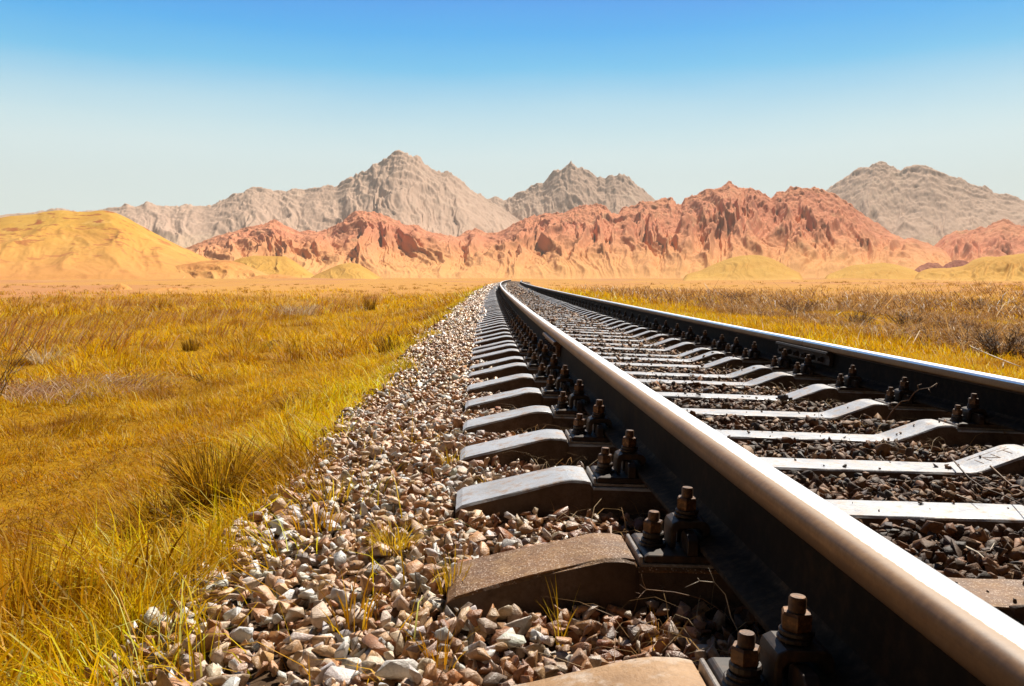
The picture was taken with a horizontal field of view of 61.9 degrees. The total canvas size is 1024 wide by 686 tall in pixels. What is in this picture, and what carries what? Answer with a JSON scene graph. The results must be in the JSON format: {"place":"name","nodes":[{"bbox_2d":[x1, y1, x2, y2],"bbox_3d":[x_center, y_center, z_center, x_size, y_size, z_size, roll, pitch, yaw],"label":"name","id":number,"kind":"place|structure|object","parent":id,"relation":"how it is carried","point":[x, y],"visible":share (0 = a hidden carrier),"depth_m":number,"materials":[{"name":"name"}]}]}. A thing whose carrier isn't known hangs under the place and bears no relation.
{"place":"outdoors","nodes":[
{"label":"outdoors","id":0,"kind":"place"},
{"bbox_2d":[0,210,210,279],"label":"yellow hill","id":1,"kind":"structure","parent":0,"point":[60,244],"depth_m":445.48,"materials":[{"name":"sand"}]},
{"bbox_2d":[175,260,267,278],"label":"sandy spur","id":2,"kind":"structure","parent":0,"point":[219,269],"depth_m":417.45,"materials":[{"name":"sand"}]},
{"bbox_2d":[0,150,519,247],"bbox_3d":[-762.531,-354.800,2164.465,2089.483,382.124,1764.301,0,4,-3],"label":"mountain","id":3,"kind":"structure","parent":0,"point":[404,188],"depth_m":2267.95,"materials":[{"name":"stone"}]},
{"bbox_2d":[245,274,298,278],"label":"sandy spur","id":4,"kind":"structure","parent":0,"point":[271,276],"depth_m":394.13,"materials":[{"name":"sand"}]},
{"bbox_2d":[234,256,313,277],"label":"sand dune","id":5,"kind":"structure","parent":0,"point":[269,265],"depth_m":490.84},
{"bbox_2d":[311,263,380,278],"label":"sand dune","id":6,"kind":"structure","parent":0,"point":[349,271],"depth_m":461.36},
{"bbox_2d":[0,278,1023,685],"bbox_3d":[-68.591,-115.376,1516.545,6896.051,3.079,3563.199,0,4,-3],"label":"ground","id":7,"kind":"structure","parent":0,"point":[194,286],"depth_m":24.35,"materials":[{"name":"yellow plant"}]},
{"bbox_2d":[0,314,42,395],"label":"bare shrub","id":8,"kind":"object","parent":7,"relation":"on","point":[6,368],"visible":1,"depth_m":7.29,"materials":[{"name":"brown plant"}]},
{"bbox_2d":[8,345,78,364],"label":"grass tuft","id":9,"kind":"object","parent":7,"relation":"on","point":[42,356],"visible":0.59,"depth_m":11.40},
{"bbox_2d":[0,497,142,633],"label":"grass tuft","id":10,"kind":"object","parent":7,"relation":"on","point":[27,573],"visible":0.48,"depth_m":2.10,"materials":[{"name":"plant"}]},
{"bbox_2d":[0,368,201,403],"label":"bare shrub","id":11,"kind":"object","parent":7,"relation":"on","point":[51,388],"visible":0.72,"depth_m":8.32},
{"bbox_2d":[106,283,131,289],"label":"rock mound","id":12,"kind":"object","parent":7,"relation":"on","point":[120,286],"visible":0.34,"depth_m":82.22,"materials":[{"name":"sand"}]},
{"bbox_2d":[74,476,251,549],"bbox_3d":[-0.999,0.502,2.570,0.630,0.190,0.606,0,4,-3],"label":"grass tuft","id":13,"kind":"object","parent":7,"relation":"on","point":[151,512],"visible":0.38,"depth_m":2.52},
{"bbox_2d":[179,335,200,350],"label":"grass tuft","id":14,"kind":"object","parent":7,"relation":"on","point":[190,346],"visible":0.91,"depth_m":13.70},
{"bbox_2d":[121,429,309,510],"bbox_3d":[-0.974,0.413,2.761,0.626,0.285,0.627,0,4,-3],"label":"grass tuft","id":15,"kind":"object","parent":7,"relation":"on","point":[199,474],"visible":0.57,"depth_m":2.70,"materials":[{"name":"plant"}]},
{"bbox_2d":[262,392,321,412],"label":"grass tuft","id":16,"kind":"object","parent":7,"relation":"on","point":[289,402],"visible":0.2,"depth_m":5.65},
{"bbox_2d":[270,302,321,315],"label":"grass tuft","id":17,"kind":"object","parent":7,"relation":"on","point":[309,311],"visible":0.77,"depth_m":26.95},
{"bbox_2d":[362,296,380,310],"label":"grass tuft","id":18,"kind":"object","parent":7,"relation":"on","point":[368,305],"visible":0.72,"depth_m":28.02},
{"bbox_2d":[373,334,417,352],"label":"grass tuft","id":19,"kind":"object","parent":7,"relation":"on","point":[385,348],"visible":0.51,"depth_m":9.00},
{"bbox_2d":[75,281,735,685],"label":"shoulder ballast","id":20,"kind":"structure","parent":7,"relation":"on","point":[421,445],"depth_m":1.74,"materials":[{"name":"stone"}]},
{"bbox_2d":[284,491,348,534],"bbox_3d":[-0.476,0.409,2.072,0.173,0.091,0.160,-2,5,-25],"label":"grass tuft","id":21,"kind":"object","parent":20,"relation":"on","point":[324,521],"visible":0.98,"depth_m":2.07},
{"bbox_2d":[298,468,360,502],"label":"grass tuft","id":22,"kind":"object","parent":20,"relation":"on","point":[347,491],"visible":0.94,"depth_m":2.39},
{"bbox_2d":[318,566,387,633],"bbox_3d":[-0.290,0.449,1.495,0.154,0.104,0.169,0,4,-3],"label":"grass tuft","id":23,"kind":"object","parent":20,"relation":"on","point":[368,615],"visible":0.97,"depth_m":1.50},
{"bbox_2d":[360,516,430,556],"bbox_3d":[-0.260,0.428,1.902,0.177,0.070,0.186,1,4,7],"label":"grass tuft","id":24,"kind":"object","parent":20,"relation":"on","point":[402,541],"visible":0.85,"depth_m":1.90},
{"bbox_2d":[375,659,422,679],"bbox_3d":[-0.171,0.485,1.280,0.074,0.036,0.040,-1,5,-17],"label":"stone","id":25,"kind":"object","parent":20,"relation":"on","point":[392,669],"visible":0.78,"depth_m":1.26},
{"bbox_2d":[396,608,484,670],"bbox_3d":[-0.114,0.461,1.317,0.132,0.081,0.126,-4,6,-43],"label":"grass tuft","id":26,"kind":"object","parent":20,"relation":"on","point":[445,654],"visible":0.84,"depth_m":1.32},
{"bbox_2d":[429,540,472,595],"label":"grass tuft","id":27,"kind":"object","parent":20,"relation":"on","point":[447,581],"visible":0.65,"depth_m":1.64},
{"bbox_2d":[437,446,467,465],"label":"grass tuft","id":28,"kind":"object","parent":20,"relation":"on","point":[448,460],"visible":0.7,"depth_m":2.74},
{"bbox_2d":[542,576,580,645],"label":"grass tuft","id":29,"kind":"object","parent":20,"relation":"on","point":[557,623],"visible":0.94,"depth_m":1.42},
{"bbox_2d":[479,404,759,667],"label":"straw litter","id":30,"kind":"object","parent":20,"relation":"on","point":[643,513],"visible":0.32,"depth_m":1.47,"materials":[{"name":"brown plant"}]},
{"bbox_2d":[686,570,738,631],"bbox_3d":[0.330,0.425,1.393,0.105,0.121,0.008,-2,5,-19],"label":"dry twig","id":31,"kind":"object","parent":30,"relation":"on","point":[725,596],"visible":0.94,"depth_m":1.40,"materials":[{"name":"wood"}]},
{"bbox_2d":[648,608,702,650],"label":"grass tuft","id":32,"kind":"object","parent":20,"relation":"on","point":[656,636],"visible":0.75,"depth_m":1.45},
{"bbox_2d":[479,311,606,320],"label":"concrete sleeper","id":33,"kind":"object","parent":7,"relation":"on","point":[601,316],"visible":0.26,"depth_m":12.88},
{"bbox_2d":[480,313,612,321],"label":"concrete sleeper","id":34,"kind":"object","parent":7,"relation":"on","point":[605,318],"visible":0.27,"depth_m":12.32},
{"bbox_2d":[479,314,617,324],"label":"concrete sleeper","id":35,"kind":"object","parent":7,"relation":"on","point":[609,321],"visible":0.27,"depth_m":11.79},
{"bbox_2d":[478,316,624,326],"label":"concrete sleeper","id":36,"kind":"object","parent":7,"relation":"on","point":[615,323],"visible":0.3,"depth_m":11.23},
{"bbox_2d":[477,318,636,328],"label":"concrete sleeper","id":37,"kind":"object","parent":7,"relation":"on","point":[622,325],"visible":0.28,"depth_m":10.71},
{"bbox_2d":[476,320,643,331],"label":"concrete sleeper","id":38,"kind":"object","parent":7,"relation":"on","point":[631,327],"visible":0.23,"depth_m":10.21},
{"bbox_2d":[637,316,649,327],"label":"rail fastening","id":39,"kind":"object","parent":38,"relation":"on","point":[644,324],"visible":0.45,"depth_m":10.27,"materials":[{"name":"metal"}]},
{"bbox_2d":[476,322,656,334],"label":"concrete sleeper","id":40,"kind":"object","parent":7,"relation":"on","point":[636,331],"visible":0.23,"depth_m":9.65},
{"bbox_2d":[646,318,658,329],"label":"rail fastening","id":41,"kind":"object","parent":40,"relation":"on","point":[654,325],"visible":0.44,"depth_m":9.71,"materials":[{"name":"metal"}]},
{"bbox_2d":[475,325,666,338],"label":"concrete sleeper","id":42,"kind":"object","parent":7,"relation":"on","point":[645,334],"visible":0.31,"depth_m":9.11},
{"bbox_2d":[656,321,669,333],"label":"rail fastening","id":43,"kind":"object","parent":42,"relation":"on","point":[665,327],"visible":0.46,"depth_m":9.16,"materials":[{"name":"black metal"}]},
{"bbox_2d":[474,328,680,342],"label":"concrete sleeper","id":44,"kind":"object","parent":7,"relation":"on","point":[656,338],"visible":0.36,"depth_m":8.56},
{"bbox_2d":[665,323,681,336],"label":"rail fastening","id":45,"kind":"object","parent":44,"relation":"on","point":[674,332],"visible":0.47,"depth_m":8.62,"materials":[{"name":"black metal"}]},
{"bbox_2d":[475,332,694,347],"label":"concrete sleeper","id":46,"kind":"object","parent":7,"relation":"on","point":[672,341],"visible":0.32,"depth_m":8.01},
{"bbox_2d":[511,320,523,334],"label":"rail fastening","id":47,"kind":"object","parent":46,"relation":"on","point":[520,327],"visible":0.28,"depth_m":8.02,"materials":[{"name":"black metal"}]},
{"bbox_2d":[677,327,695,340],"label":"rail fastening","id":48,"kind":"object","parent":46,"relation":"on","point":[688,336],"visible":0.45,"depth_m":8.07,"materials":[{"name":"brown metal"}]},
{"bbox_2d":[473,335,710,352],"bbox_3d":[0.988,0.107,7.542,2.673,0.268,0.300,2,5,-2],"label":"concrete sleeper","id":49,"kind":"object","parent":7,"relation":"on","point":[683,347],"visible":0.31,"depth_m":7.47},
{"bbox_2d":[513,323,526,338],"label":"rail fastening","id":50,"kind":"object","parent":49,"relation":"on","point":[517,332],"visible":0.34,"depth_m":7.48,"materials":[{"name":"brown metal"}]},
{"bbox_2d":[691,330,711,345],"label":"rail fastening","id":51,"kind":"object","parent":49,"relation":"on","point":[702,340],"visible":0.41,"depth_m":7.52,"materials":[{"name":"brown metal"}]},
{"bbox_2d":[472,340,719,358],"bbox_3d":[1.006,0.153,7.002,2.673,0.268,0.300,2,4,-2],"label":"concrete sleeper","id":52,"kind":"object","parent":7,"relation":"on","point":[699,351],"visible":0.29,"depth_m":6.93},
{"bbox_2d":[515,327,529,343],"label":"rail fastening","id":53,"kind":"object","parent":52,"relation":"on","point":[517,341],"visible":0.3,"depth_m":6.94,"materials":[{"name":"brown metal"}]},
{"bbox_2d":[707,334,726,350],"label":"rail fastening","id":54,"kind":"object","parent":52,"relation":"on","point":[718,346],"visible":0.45,"depth_m":7.00,"materials":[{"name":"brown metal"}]},
{"bbox_2d":[472,343,738,363],"bbox_3d":[1.020,0.181,6.610,2.673,0.268,0.300,2,5,-2],"label":"concrete sleeper","id":55,"kind":"object","parent":7,"relation":"on","point":[708,356],"visible":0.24,"depth_m":6.54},
{"bbox_2d":[517,330,532,347],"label":"rail fastening","id":56,"kind":"object","parent":55,"relation":"on","point":[522,339],"visible":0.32,"depth_m":6.54,"materials":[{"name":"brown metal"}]},
{"bbox_2d":[720,338,742,355],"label":"rail fastening","id":57,"kind":"object","parent":55,"relation":"on","point":[731,350],"visible":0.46,"depth_m":6.59,"materials":[{"name":"black metal"}]},
{"bbox_2d":[513,657,706,685],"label":"concrete sleeper","id":58,"kind":"object","parent":7,"relation":"on","point":[660,671],"visible":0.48,"depth_m":1.13,"materials":[{"name":"concrete"}]},
{"bbox_2d":[698,593,834,685],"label":"rail fastening","id":59,"kind":"object","parent":58,"relation":"on","point":[771,658],"visible":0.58,"depth_m":1.07,"materials":[{"name":"brown metal"}]},
{"bbox_2d":[547,330,1023,685],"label":"rail","id":60,"kind":"object","parent":59,"relation":"on","point":[884,611],"visible":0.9,"depth_m":1.22,"materials":[{"name":"brown metal"}]},
{"bbox_2d":[541,332,560,356],"bbox_3d":[0.236,0.003,5.350,0.060,0.088,0.860,2,4,-2],"label":"fishplate","id":61,"kind":"object","parent":60,"relation":"attached to","point":[552,344],"visible":0.86,"depth_m":5.04,"materials":[{"name":"orange metal"}]},
{"bbox_2d":[471,348,770,370],"bbox_3d":[1.035,0.217,6.171,2.673,0.268,0.300,2,5,-2],"label":"concrete sleeper","id":62,"kind":"object","parent":7,"relation":"on","point":[732,362],"visible":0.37,"depth_m":6.10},
{"bbox_2d":[519,334,538,352],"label":"rail fastening","id":63,"kind":"object","parent":62,"relation":"on","point":[525,348],"visible":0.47,"depth_m":6.10,"materials":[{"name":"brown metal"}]},
{"bbox_2d":[737,342,771,361],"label":"rail fastening","id":64,"kind":"object","parent":62,"relation":"on","point":[750,355],"visible":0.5,"depth_m":6.15,"materials":[{"name":"black metal"}]},
{"bbox_2d":[469,356,792,381],"bbox_3d":[1.057,0.263,5.552,2.673,0.268,0.300,2,5,-2],"label":"concrete sleeper","id":65,"kind":"object","parent":7,"relation":"on","point":[758,371],"visible":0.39,"depth_m":5.48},
{"bbox_2d":[524,340,542,361],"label":"rail fastening","id":66,"kind":"object","parent":65,"relation":"on","point":[527,358],"visible":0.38,"depth_m":5.48,"materials":[{"name":"black metal"}]},
{"bbox_2d":[765,349,793,370],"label":"rail fastening","id":67,"kind":"object","parent":65,"relation":"on","point":[782,362],"visible":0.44,"depth_m":5.54,"materials":[{"name":"black metal"}]},
{"bbox_2d":[468,362,836,392],"bbox_3d":[1.072,0.295,5.153,2.673,0.268,0.300,2,5,-2],"label":"concrete sleeper","id":68,"kind":"object","parent":7,"relation":"on","point":[781,380],"visible":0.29,"depth_m":5.08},
{"bbox_2d":[527,345,551,368],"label":"rail fastening","id":69,"kind":"object","parent":68,"relation":"on","point":[544,355],"visible":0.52,"depth_m":5.08,"materials":[{"name":"black metal"}]},
{"bbox_2d":[786,354,832,378],"bbox_3d":[1.876,0.141,5.170,0.377,0.135,0.150,2,4,-2],"label":"rail fastening","id":70,"kind":"object","parent":68,"relation":"on","point":[802,371],"visible":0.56,"depth_m":5.14,"materials":[{"name":"black metal"}]},
{"bbox_2d":[467,373,885,406],"bbox_3d":[1.095,0.340,4.536,2.673,0.268,0.300,2,5,-3],"label":"concrete sleeper","id":71,"kind":"object","parent":7,"relation":"on","point":[813,393],"visible":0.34,"depth_m":4.47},
{"bbox_2d":[533,354,561,380],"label":"rail fastening","id":72,"kind":"object","parent":71,"relation":"on","point":[552,367],"visible":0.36,"depth_m":4.46,"materials":[{"name":"black metal"}]},
{"bbox_2d":[828,365,881,392],"bbox_3d":[1.899,0.188,4.553,0.377,0.135,0.150,2,4,-2],"label":"rail fastening","id":73,"kind":"object","parent":71,"relation":"on","point":[846,383],"visible":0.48,"depth_m":4.52,"materials":[{"name":"black metal"}]},
{"bbox_2d":[465,387,952,424],"bbox_3d":[1.117,0.385,3.984,2.673,0.268,0.300,2,5,-3],"label":"concrete sleeper","id":74,"kind":"object","parent":7,"relation":"on","point":[531,396],"visible":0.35,"depth_m":3.92,"materials":[{"name":"concrete"}]},
{"bbox_2d":[541,365,573,396],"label":"rail fastening","id":75,"kind":"object","parent":74,"relation":"on","point":[551,389],"visible":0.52,"depth_m":3.91,"materials":[{"name":"black metal"}]},
{"bbox_2d":[875,377,937,408],"bbox_3d":[1.920,0.231,4.001,0.377,0.135,0.150,2,4,-2],"label":"rail fastening","id":76,"kind":"object","parent":74,"relation":"on","point":[895,397],"visible":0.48,"depth_m":3.97,"materials":[{"name":"black metal"}]},
{"bbox_2d":[445,533,1023,633],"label":"concrete sleeper","id":77,"kind":"object","parent":7,"relation":"on","point":[604,569],"visible":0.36,"depth_m":1.56,"materials":[{"name":"concrete"}]},
{"bbox_2d":[625,486,713,568],"bbox_3d":[0.422,0.348,1.652,0.377,0.135,0.150,2,4,-3],"label":"rail fastening","id":78,"kind":"object","parent":77,"relation":"on","point":[675,543],"visible":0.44,"depth_m":1.62,"materials":[{"name":"orange metal"}]},
{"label":"rail fastening","id":79,"kind":"object","parent":77,"relation":"on","visible":0},
{"bbox_2d":[802,340,1023,432],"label":"rail","id":80,"kind":"object","parent":79,"relation":"on","point":[1001,400],"visible":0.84,"depth_m":3.84,"materials":[{"name":"brown metal"}]},
{"bbox_2d":[776,341,833,366],"bbox_3d":[1.829,0.062,5.403,0.060,0.088,0.860,2,4,-2],"label":"fishplate","id":81,"kind":"object","parent":80,"relation":"attached to","point":[822,357],"visible":0.94,"depth_m":5.29,"materials":[{"name":"metal"}]},
{"bbox_2d":[455,466,1023,538],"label":"concrete sleeper","id":82,"kind":"object","parent":7,"relation":"on","point":[559,487],"visible":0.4,"depth_m":2.21,"materials":[{"name":"concrete"}]},
{"bbox_2d":[586,429,646,486],"bbox_3d":[0.396,0.301,2.265,0.377,0.135,0.150,2,4,-3],"label":"rail fastening","id":83,"kind":"object","parent":82,"relation":"on","point":[619,470],"visible":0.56,"depth_m":2.23,"materials":[{"name":"orange metal"}]},
{"bbox_2d":[460,429,1023,488],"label":"concrete sleeper","id":84,"kind":"object","parent":7,"relation":"on","point":[543,446],"visible":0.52,"depth_m":2.80,"materials":[{"name":"concrete"}]},
{"bbox_2d":[565,399,612,444],"bbox_3d":[0.372,0.258,2.826,0.377,0.135,0.150,2,4,-3],"label":"rail fastening","id":85,"kind":"object","parent":84,"relation":"on","point":[593,433],"visible":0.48,"depth_m":2.79,"materials":[{"name":"orange metal"}]},
{"bbox_2d":[462,405,1023,451],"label":"concrete sleeper","id":86,"kind":"object","parent":7,"relation":"on","point":[935,432],"visible":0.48,"depth_m":3.35,"materials":[{"name":"concrete"}]},
{"bbox_2d":[551,379,589,416],"bbox_3d":[0.350,0.215,3.373,0.377,0.135,0.150,2,4,-2],"label":"rail fastening","id":87,"kind":"object","parent":86,"relation":"on","point":[562,407],"visible":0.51,"depth_m":3.34,"materials":[{"name":"black metal"}]},
{"bbox_2d":[938,393,1014,430],"bbox_3d":[1.943,0.274,3.442,0.377,0.135,0.150,2,4,-2],"label":"rail fastening","id":88,"kind":"object","parent":86,"relation":"on","point":[963,418],"visible":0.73,"depth_m":3.41,"materials":[{"name":"black metal"}]},
{"bbox_2d":[498,281,1023,651],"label":"track ballast","id":89,"kind":"structure","parent":7,"relation":"on","point":[953,556],"depth_m":3.02,"materials":[{"name":"gravel"}]},
{"bbox_2d":[499,280,560,354],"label":"rail","id":90,"kind":"object","parent":89,"relation":"on","point":[538,325],"visible":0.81,"depth_m":7.94,"materials":[{"name":"silver metal"}]},
{"bbox_2d":[520,280,808,366],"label":"rail","id":91,"kind":"object","parent":89,"relation":"on","point":[767,345],"visible":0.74,"depth_m":7.63,"materials":[{"name":"brown metal"}]},
{"bbox_2d":[636,574,729,617],"bbox_3d":[0.293,0.435,1.462,0.178,0.091,0.013,-1,5,-15],"label":"dry twig","id":92,"kind":"object","parent":89,"relation":"on","point":[680,593],"visible":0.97,"depth_m":1.46,"materials":[{"name":"wood"}]},
{"bbox_2d":[629,338,1023,491],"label":"straw litter","id":93,"kind":"object","parent":89,"relation":"on","point":[842,417],"visible":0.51,"depth_m":3.79,"materials":[{"name":"brown plant"}]},
{"bbox_2d":[885,383,937,420],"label":"dry twig","id":94,"kind":"object","parent":89,"relation":"on","point":[908,400],"visible":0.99,"depth_m":3.78,"materials":[{"name":"wood"}]},
{"bbox_2d":[950,456,1023,505],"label":"dry twig","id":95,"kind":"object","parent":89,"relation":"on","point":[960,468],"visible":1,"depth_m":2.64,"materials":[{"name":"wood"}]},
{"bbox_2d":[538,278,1023,379],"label":"verge grass","id":96,"kind":"structure","parent":7,"relation":"on","point":[758,307],"depth_m":22.98,"materials":[{"name":"plant"}]},
{"bbox_2d":[776,298,821,313],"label":"dry shrub","id":97,"kind":"object","parent":7,"relation":"on","point":[797,307],"visible":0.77,"depth_m":24.11,"materials":[{"name":"brown plant"}]},
{"bbox_2d":[836,308,880,325],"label":"dry shrub","id":98,"kind":"object","parent":7,"relation":"on","point":[863,318],"visible":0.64,"depth_m":17.71,"materials":[{"name":"brown plant"}]},
{"bbox_2d":[879,311,928,326],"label":"dry shrub","id":99,"kind":"object","parent":7,"relation":"on","point":[902,318],"visible":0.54,"depth_m":17.61,"materials":[{"name":"brown plant"}]},
{"bbox_2d":[915,262,943,271],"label":"rock mound","id":100,"kind":"object","parent":7,"relation":"on","point":[928,265],"visible":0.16,"depth_m":532.96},
{"bbox_2d":[928,315,978,332],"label":"dry shrub","id":101,"kind":"object","parent":7,"relation":"on","point":[955,324],"visible":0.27,"depth_m":14.80,"materials":[{"name":"brown plant"}]},
{"bbox_2d":[943,260,968,267],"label":"rock mound","id":102,"kind":"object","parent":7,"relation":"on","point":[955,263],"visible":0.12,"depth_m":535.51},
{"bbox_2d":[959,298,999,310],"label":"dry shrub","id":103,"kind":"object","parent":7,"relation":"on","point":[978,300],"visible":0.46,"depth_m":31.93,"materials":[{"name":"brown plant"}]},
{"bbox_2d":[971,325,1023,357],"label":"dry shrub","id":104,"kind":"object","parent":7,"relation":"on","point":[996,344],"visible":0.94,"depth_m":10.92,"materials":[{"name":"brown plant"}]},
{"bbox_2d":[0,0,1023,214],"label":"sky","id":105,"kind":"structure","parent":0,"point":[104,104],"materials":[{"name":"blue"}]},
{"bbox_2d":[185,181,950,278],"bbox_3d":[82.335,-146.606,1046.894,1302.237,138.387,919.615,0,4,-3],"label":"red range","id":106,"kind":"structure","parent":0,"point":[814,232],"depth_m":922.85,"materials":[{"name":"stone"}]},
{"bbox_2d":[489,161,655,219],"bbox_3d":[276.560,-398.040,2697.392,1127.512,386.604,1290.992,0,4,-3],"label":"mountain","id":107,"kind":"structure","parent":0,"point":[569,186],"depth_m":2702.60,"materials":[{"name":"stone"}]},
{"bbox_2d":[683,255,802,280],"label":"sand dune","id":108,"kind":"structure","parent":0,"point":[751,267],"depth_m":428.92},
{"bbox_2d":[825,263,918,279],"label":"sand dune","id":109,"kind":"structure","parent":0,"point":[878,271],"depth_m":411.38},
{"bbox_2d":[826,161,1023,245],"bbox_3d":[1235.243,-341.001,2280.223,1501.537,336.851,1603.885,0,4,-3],"label":"mountain","id":110,"kind":"structure","parent":0,"point":[929,205],"depth_m":2228.33,"materials":[{"name":"stone"}]},
{"bbox_2d":[914,253,1023,280],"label":"sand dune","id":111,"kind":"structure","parent":0,"point":[1002,268],"depth_m":358.70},
{"bbox_2d":[934,219,1023,261],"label":"red range","id":112,"kind":"structure","parent":0,"point":[1003,237],"depth_m":1091.14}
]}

